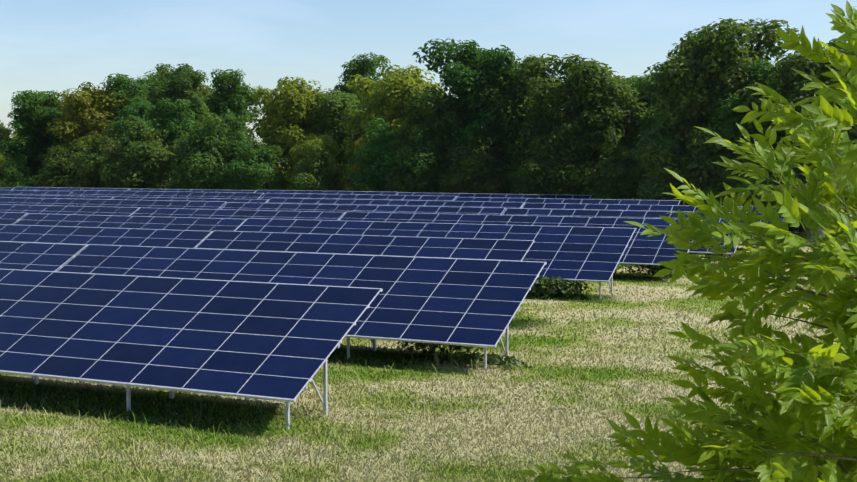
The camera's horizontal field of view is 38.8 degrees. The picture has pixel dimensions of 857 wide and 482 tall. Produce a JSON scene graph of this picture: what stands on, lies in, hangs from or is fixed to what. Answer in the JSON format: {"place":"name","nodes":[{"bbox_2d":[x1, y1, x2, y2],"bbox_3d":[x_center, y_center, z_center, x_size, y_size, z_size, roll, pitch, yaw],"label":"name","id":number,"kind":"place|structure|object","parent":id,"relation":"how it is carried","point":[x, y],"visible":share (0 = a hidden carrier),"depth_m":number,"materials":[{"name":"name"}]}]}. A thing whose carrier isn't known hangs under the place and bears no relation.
{"place":"outdoors","nodes":[
{"label":"outdoors","id":0,"kind":"place"},
{"bbox_2d":[0,188,856,481],"bbox_3d":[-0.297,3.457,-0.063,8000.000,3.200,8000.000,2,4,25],"label":"meadow","id":1,"kind":"structure","parent":0,"point":[682,294],"depth_m":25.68,"materials":[{"name":"green plant"}]},
{"bbox_2d":[0,160,11,187],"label":"tree","id":2,"kind":"object","parent":1,"relation":"on","point":[1,176],"visible":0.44,"depth_m":120.46,"materials":[{"name":"green plant"}]},
{"bbox_2d":[0,120,16,152],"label":"tree","id":3,"kind":"object","parent":1,"relation":"on","point":[3,133],"visible":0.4,"depth_m":132.90,"materials":[{"name":"green plant"}]},
{"bbox_2d":[0,151,17,183],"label":"tree","id":4,"kind":"object","parent":1,"relation":"on","point":[7,157],"visible":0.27,"depth_m":124.40,"materials":[{"name":"green plant"}]},
{"bbox_2d":[0,212,27,224],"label":"solar table","id":5,"kind":"object","parent":1,"relation":"on","point":[10,218],"visible":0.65,"depth_m":57.99,"materials":[{"name":"blue glass"}]},
{"bbox_2d":[10,134,23,150],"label":"tree","id":6,"kind":"object","parent":1,"relation":"on","point":[13,135],"visible":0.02,"depth_m":134.91,"materials":[{"name":"green plant"}]},
{"bbox_2d":[0,154,39,187],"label":"tree","id":7,"kind":"object","parent":1,"relation":"on","point":[18,175],"visible":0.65,"depth_m":120.75,"materials":[{"name":"green plant"}]},
{"bbox_2d":[2,90,59,185],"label":"tree","id":8,"kind":"object","parent":1,"relation":"on","point":[52,97],"visible":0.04,"depth_m":127.73,"materials":[{"name":"green plant"}]},
{"bbox_2d":[0,90,68,177],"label":"tree","id":9,"kind":"object","parent":1,"relation":"on","point":[28,102],"visible":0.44,"depth_m":125.91,"materials":[{"name":"green plant"}]},
{"bbox_2d":[0,190,72,195],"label":"solar table","id":10,"kind":"object","parent":1,"relation":"on","point":[29,192],"visible":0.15,"depth_m":94.94,"materials":[{"name":"blue glass"}]},
{"bbox_2d":[0,241,87,270],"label":"solar table","id":11,"kind":"object","parent":1,"relation":"on","point":[35,256],"visible":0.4,"depth_m":37.23,"materials":[{"name":"blue glass"}]},
{"bbox_2d":[33,153,56,186],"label":"tree","id":12,"kind":"object","parent":1,"relation":"on","point":[44,158],"visible":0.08,"depth_m":122.80,"materials":[{"name":"green plant"}]},
{"bbox_2d":[0,194,113,198],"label":"solar table","id":13,"kind":"object","parent":1,"relation":"on","point":[63,197],"visible":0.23,"depth_m":84.67,"materials":[{"name":"blue glass"}]},
{"bbox_2d":[36,139,87,187],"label":"tree","id":14,"kind":"object","parent":1,"relation":"on","point":[60,166],"visible":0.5,"depth_m":116.53,"materials":[{"name":"green plant"}]},
{"bbox_2d":[0,204,139,224],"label":"solar table","id":15,"kind":"object","parent":1,"relation":"on","point":[83,210],"visible":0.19,"depth_m":65.84,"materials":[{"name":"blue glass"}]},
{"bbox_2d":[12,187,129,190],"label":"solar table","id":16,"kind":"object","parent":1,"relation":"on","point":[59,189],"visible":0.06,"depth_m":103.13,"materials":[{"name":"blue glass"}]},
{"bbox_2d":[45,82,138,151],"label":"tree","id":17,"kind":"object","parent":1,"relation":"on","point":[84,113],"visible":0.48,"depth_m":122.40,"materials":[{"name":"green plant"}]},
{"bbox_2d":[65,124,123,187],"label":"tree","id":18,"kind":"object","parent":1,"relation":"on","point":[104,144],"visible":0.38,"depth_m":111.77,"materials":[{"name":"green plant"}]},
{"bbox_2d":[76,135,115,187],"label":"tree","id":19,"kind":"object","parent":1,"relation":"on","point":[86,145],"visible":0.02,"depth_m":119.20,"materials":[{"name":"green plant"}]},
{"bbox_2d":[0,224,212,270],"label":"solar table","id":20,"kind":"object","parent":1,"relation":"on","point":[107,236],"visible":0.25,"depth_m":45.54,"materials":[{"name":"blue glass"}]},
{"bbox_2d":[0,197,226,215],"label":"solar table","id":21,"kind":"object","parent":1,"relation":"on","point":[123,203],"visible":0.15,"depth_m":73.17,"materials":[{"name":"blue glass"}]},
{"bbox_2d":[97,73,157,140],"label":"tree","id":22,"kind":"object","parent":1,"relation":"on","point":[134,88],"visible":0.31,"depth_m":123.69,"materials":[{"name":"green plant"}]},
{"bbox_2d":[14,213,246,247],"bbox_3d":[-14.192,0.321,54.042,12.333,2.709,3.510,2,4,25],"label":"solar table","id":23,"kind":"object","parent":1,"relation":"on","point":[171,223],"visible":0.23,"depth_m":54.83,"materials":[{"name":"blue glass"}]},
{"bbox_2d":[110,100,153,151],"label":"tree","id":24,"kind":"object","parent":1,"relation":"on","point":[139,109],"visible":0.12,"depth_m":114.48,"materials":[{"name":"green plant"}]},
{"bbox_2d":[80,115,190,190],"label":"tree","id":25,"kind":"object","parent":1,"relation":"on","point":[145,155],"visible":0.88,"depth_m":109.34,"materials":[{"name":"green plant"}]},
{"bbox_2d":[143,69,165,121],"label":"tree","id":26,"kind":"object","parent":1,"relation":"on","point":[158,78],"visible":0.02,"depth_m":134.34,"materials":[{"name":"green plant"}]},
{"bbox_2d":[67,190,263,198],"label":"solar table","id":27,"kind":"object","parent":1,"relation":"on","point":[220,195],"visible":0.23,"depth_m":89.27,"materials":[{"name":"blue glass"}]},
{"bbox_2d":[144,63,205,138],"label":"tree","id":28,"kind":"object","parent":1,"relation":"on","point":[171,73],"visible":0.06,"depth_m":119.98,"materials":[{"name":"green plant"}]},
{"bbox_2d":[147,98,203,188],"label":"tree","id":29,"kind":"object","parent":1,"relation":"on","point":[179,125],"visible":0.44,"depth_m":111.96,"materials":[{"name":"green plant"}]},
{"bbox_2d":[142,70,218,132],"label":"tree","id":30,"kind":"object","parent":1,"relation":"on","point":[190,83],"visible":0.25,"depth_m":117.24,"materials":[{"name":"green plant"}]},
{"bbox_2d":[112,197,268,208],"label":"solar table","id":31,"kind":"object","parent":1,"relation":"on","point":[201,199],"visible":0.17,"depth_m":79.58,"materials":[{"name":"blue glass"}]},
{"bbox_2d":[0,269,382,428],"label":"solar table","id":32,"kind":"object","parent":1,"relation":"on","point":[280,342],"visible":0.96,"depth_m":24.79,"materials":[{"name":"blue glass"}]},
{"bbox_2d":[128,189,256,192],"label":"solar table","id":33,"kind":"object","parent":1,"relation":"on","point":[199,190],"visible":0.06,"depth_m":97.56,"materials":[{"name":"blue glass"}]},
{"bbox_2d":[196,83,219,118],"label":"tree","id":34,"kind":"object","parent":1,"relation":"on","point":[207,90],"visible":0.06,"depth_m":135.37,"materials":[{"name":"green plant"}]},
{"bbox_2d":[168,112,250,189],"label":"tree","id":35,"kind":"object","parent":1,"relation":"on","point":[214,153],"visible":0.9,"depth_m":105.91,"materials":[{"name":"green plant"}]},
{"bbox_2d":[214,135,237,189],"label":"tree","id":36,"kind":"object","parent":1,"relation":"on","point":[233,138],"visible":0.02,"depth_m":108.07,"materials":[{"name":"green plant"}]},
{"bbox_2d":[217,114,250,158],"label":"tree","id":37,"kind":"object","parent":1,"relation":"on","point":[233,126],"visible":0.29,"depth_m":117.61,"materials":[{"name":"green plant"}]},
{"bbox_2d":[204,69,268,148],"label":"tree","id":38,"kind":"object","parent":1,"relation":"on","point":[233,97],"visible":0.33,"depth_m":125.77,"materials":[{"name":"green plant"}]},
{"bbox_2d":[131,208,344,222],"bbox_3d":[-10.346,-0.118,60.239,12.345,2.719,3.550,2,4,25],"label":"solar table","id":39,"kind":"object","parent":1,"relation":"on","point":[219,213],"visible":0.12,"depth_m":61.25,"materials":[{"name":"blue glass"}]},
{"bbox_2d":[220,139,285,189],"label":"tree","id":40,"kind":"object","parent":1,"relation":"on","point":[250,170],"visible":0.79,"depth_m":103.58,"materials":[{"name":"green plant"}]},
{"bbox_2d":[253,145,290,188],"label":"tree","id":41,"kind":"object","parent":1,"relation":"on","point":[278,150],"visible":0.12,"depth_m":106.70,"materials":[{"name":"green plant"}]},
{"bbox_2d":[246,77,327,189],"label":"tree","id":42,"kind":"object","parent":1,"relation":"on","point":[283,129],"visible":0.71,"depth_m":108.40,"materials":[{"name":"green plant"}]},
{"bbox_2d":[56,244,546,369],"bbox_3d":[-4.407,1.794,32.665,14.780,2.751,3.460,2,4,25],"label":"solar table","id":43,"kind":"object","parent":1,"relation":"on","point":[464,302],"visible":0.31,"depth_m":31.48,"materials":[{"name":"blue glass"}]},
{"bbox_2d":[284,133,346,190],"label":"tree","id":44,"kind":"object","parent":1,"relation":"on","point":[299,152],"visible":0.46,"depth_m":103.90,"materials":[{"name":"green plant"}]},
{"bbox_2d":[286,143,345,190],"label":"tree","id":45,"kind":"object","parent":1,"relation":"on","point":[314,171],"visible":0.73,"depth_m":100.79,"materials":[{"name":"green plant"}]},
{"bbox_2d":[254,190,397,198],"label":"solar table","id":46,"kind":"object","parent":1,"relation":"on","point":[326,192],"visible":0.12,"depth_m":92.24,"materials":[{"name":"blue glass"}]},
{"bbox_2d":[297,88,364,190],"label":"tree","id":47,"kind":"object","parent":1,"relation":"on","point":[334,107],"visible":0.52,"depth_m":108.58,"materials":[{"name":"green plant"}]},
{"bbox_2d":[261,193,456,200],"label":"solar table","id":48,"kind":"object","parent":1,"relation":"on","point":[361,196],"visible":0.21,"depth_m":82.77,"materials":[{"name":"blue glass"}]},
{"bbox_2d":[221,202,505,219],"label":"solar table","id":49,"kind":"object","parent":1,"relation":"on","point":[358,208],"visible":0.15,"depth_m":66.10,"materials":[{"name":"blue glass"}]},
{"bbox_2d":[196,230,534,260],"bbox_3d":[-2.910,1.280,40.011,12.324,2.751,3.460,2,4,25],"label":"solar table","id":50,"kind":"object","parent":1,"relation":"on","point":[484,249],"visible":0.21,"depth_m":40.68,"materials":[{"name":"blue glass"}]},
{"bbox_2d":[346,132,387,191],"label":"tree","id":51,"kind":"object","parent":1,"relation":"on","point":[355,166],"visible":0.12,"depth_m":99.97,"materials":[{"name":"green plant"}]},
{"bbox_2d":[333,52,403,122],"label":"tree","id":52,"kind":"object","parent":1,"relation":"on","point":[365,67],"visible":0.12,"depth_m":120.72,"materials":[{"name":"green plant"}]},
{"bbox_2d":[344,118,427,194],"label":"tree","id":53,"kind":"object","parent":1,"relation":"on","point":[379,160],"visible":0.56,"depth_m":98.17,"materials":[{"name":"green plant"}]},
{"bbox_2d":[338,65,443,189],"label":"tree","id":54,"kind":"object","parent":1,"relation":"on","point":[389,94],"visible":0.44,"depth_m":102.29,"materials":[{"name":"green plant"}]},
{"bbox_2d":[266,198,524,214],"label":"solar table","id":55,"kind":"object","parent":1,"relation":"on","point":[506,205],"visible":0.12,"depth_m":73.23,"materials":[{"name":"blue glass"}]},
{"bbox_2d":[383,111,456,192],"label":"tree","id":56,"kind":"object","parent":1,"relation":"on","point":[427,175],"visible":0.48,"depth_m":95.88,"materials":[{"name":"green plant"}]},
{"bbox_2d":[391,92,470,192],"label":"tree","id":57,"kind":"object","parent":1,"relation":"on","point":[446,122],"visible":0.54,"depth_m":95.81,"materials":[{"name":"green plant"}]},
{"bbox_2d":[235,218,635,297],"bbox_3d":[-0.755,0.742,47.709,17.236,2.751,3.460,2,4,25],"label":"solar table","id":58,"kind":"object","parent":1,"relation":"on","point":[582,254],"visible":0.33,"depth_m":46.30,"materials":[{"name":"blue glass"}]},
{"bbox_2d":[408,38,533,193],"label":"tree","id":59,"kind":"object","parent":1,"relation":"on","point":[470,74],"visible":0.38,"depth_m":95.40,"materials":[{"name":"green plant"}]},
{"bbox_2d":[431,136,522,193],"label":"tree","id":60,"kind":"object","parent":1,"relation":"on","point":[469,170],"visible":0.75,"depth_m":92.88,"materials":[{"name":"green plant"}]},
{"bbox_2d":[397,192,591,200],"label":"solar table","id":61,"kind":"object","parent":1,"relation":"on","point":[515,195],"visible":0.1,"depth_m":85.97,"materials":[{"name":"blue glass"}]},
{"bbox_2d":[487,135,522,193],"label":"tree","id":62,"kind":"object","parent":1,"relation":"on","point":[495,155],"visible":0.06,"depth_m":96.94,"materials":[{"name":"green plant"}]},
{"bbox_2d":[340,212,701,276],"bbox_3d":[3.113,0.306,53.941,17.236,2.751,3.460,2,4,25],"label":"solar table","id":63,"kind":"object","parent":1,"relation":"on","point":[644,250],"visible":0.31,"depth_m":53.59,"materials":[{"name":"blue glass"}]},
{"bbox_2d":[478,55,574,193],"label":"tree","id":64,"kind":"object","parent":1,"relation":"on","point":[506,119],"visible":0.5,"depth_m":94.61,"materials":[{"name":"green plant"}]},
{"bbox_2d":[507,136,592,198],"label":"tree","id":65,"kind":"object","parent":1,"relation":"on","point":[547,173],"visible":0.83,"depth_m":88.91,"materials":[{"name":"green plant"}]},
{"bbox_2d":[454,197,679,207],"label":"solar table","id":66,"kind":"object","parent":1,"relation":"on","point":[600,201],"visible":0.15,"depth_m":76.18,"materials":[{"name":"blue glass"}]},
{"bbox_2d":[397,247,750,368],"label":"meadow weeds","id":67,"kind":"object","parent":1,"relation":"on","point":[536,287],"visible":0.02,"depth_m":39.34,"materials":[{"name":"green plant"}]},
{"bbox_2d":[509,53,648,197],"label":"tree","id":68,"kind":"object","parent":1,"relation":"on","point":[588,97],"visible":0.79,"depth_m":89.62,"materials":[{"name":"green plant"}]},
{"bbox_2d":[572,141,641,199],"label":"tree","id":69,"kind":"object","parent":1,"relation":"on","point":[618,183],"visible":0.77,"depth_m":87.22,"materials":[{"name":"green plant"}]},
{"bbox_2d":[503,208,744,257],"bbox_3d":[8.911,-0.035,58.826,12.324,2.751,3.460,2,4,25],"label":"solar table","id":70,"kind":"object","parent":1,"relation":"on","point":[585,213],"visible":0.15,"depth_m":60.21,"materials":[{"name":"blue glass"}]},
{"bbox_2d":[606,75,651,148],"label":"tree","id":71,"kind":"object","parent":1,"relation":"on","point":[623,81],"depth_m":114.26,"materials":[{"name":"green plant"}]},
{"bbox_2d":[604,74,663,166],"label":"tree","id":72,"kind":"object","parent":1,"relation":"on","point":[647,117],"visible":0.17,"depth_m":92.06,"materials":[{"name":"green plant"}]},
{"bbox_2d":[522,203,783,243],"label":"solar table","id":73,"kind":"object","parent":1,"relation":"on","point":[610,207],"visible":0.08,"depth_m":67.44,"materials":[{"name":"blue glass"}]},
{"bbox_2d":[627,145,693,205],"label":"tree","id":74,"kind":"object","parent":1,"relation":"on","point":[639,173],"visible":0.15,"depth_m":85.84,"materials":[{"name":"green plant"}]},
{"bbox_2d":[627,117,723,205],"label":"tree","id":75,"kind":"object","parent":1,"relation":"on","point":[660,135],"visible":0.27,"depth_m":84.55,"materials":[{"name":"green plant"}]},
{"bbox_2d":[517,0,856,481],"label":"ash tree","id":76,"kind":"object","parent":1,"relation":"on","point":[817,406],"visible":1,"depth_m":4.62,"materials":[{"name":"green plant"}]},
{"bbox_2d":[632,18,799,195],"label":"tree","id":77,"kind":"object","parent":1,"relation":"on","point":[694,80],"visible":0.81,"depth_m":81.73,"materials":[{"name":"green plant"}]},
{"bbox_2d":[597,197,856,246],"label":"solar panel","id":78,"kind":"object","parent":1,"relation":"on","point":[810,231],"visible":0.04,"depth_m":68.07,"materials":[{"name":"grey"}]},
{"bbox_2d":[704,139,751,204],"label":"tree","id":79,"kind":"object","parent":1,"relation":"on","point":[720,183],"depth_m":81.11,"materials":[{"name":"green plant"}]},
{"bbox_2d":[687,59,792,204],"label":"tree","id":80,"kind":"object","parent":1,"relation":"on","point":[731,132],"visible":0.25,"depth_m":80.30,"materials":[{"name":"green plant"}]},
{"bbox_2d":[719,145,791,206],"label":"tree","id":81,"kind":"object","parent":1,"relation":"on","point":[738,183],"visible":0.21,"depth_m":78.09,"materials":[{"name":"green plant"}]},
{"bbox_2d":[712,47,856,232],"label":"tree","id":82,"kind":"object","parent":1,"relation":"on","point":[790,84],"visible":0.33,"depth_m":77.89,"materials":[{"name":"green plant"}]},
{"bbox_2d":[752,140,819,228],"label":"tree","id":83,"kind":"object","parent":1,"relation":"on","point":[799,227],"depth_m":81.49,"materials":[{"name":"green plant"}]},
{"bbox_2d":[788,52,856,211],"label":"tree","id":84,"kind":"object","parent":1,"relation":"on","point":[825,80],"visible":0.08,"depth_m":77.68,"materials":[{"name":"green plant"}]},
{"bbox_2d":[823,38,856,210],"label":"tree","id":85,"kind":"object","parent":1,"relation":"on","point":[830,43],"visible":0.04,"depth_m":87.36,"materials":[{"name":"green plant"}]},
{"bbox_2d":[0,0,856,143],"label":"sky","id":86,"kind":"structure","parent":0,"point":[46,45],"materials":[{"name":"blue"}]}
]}

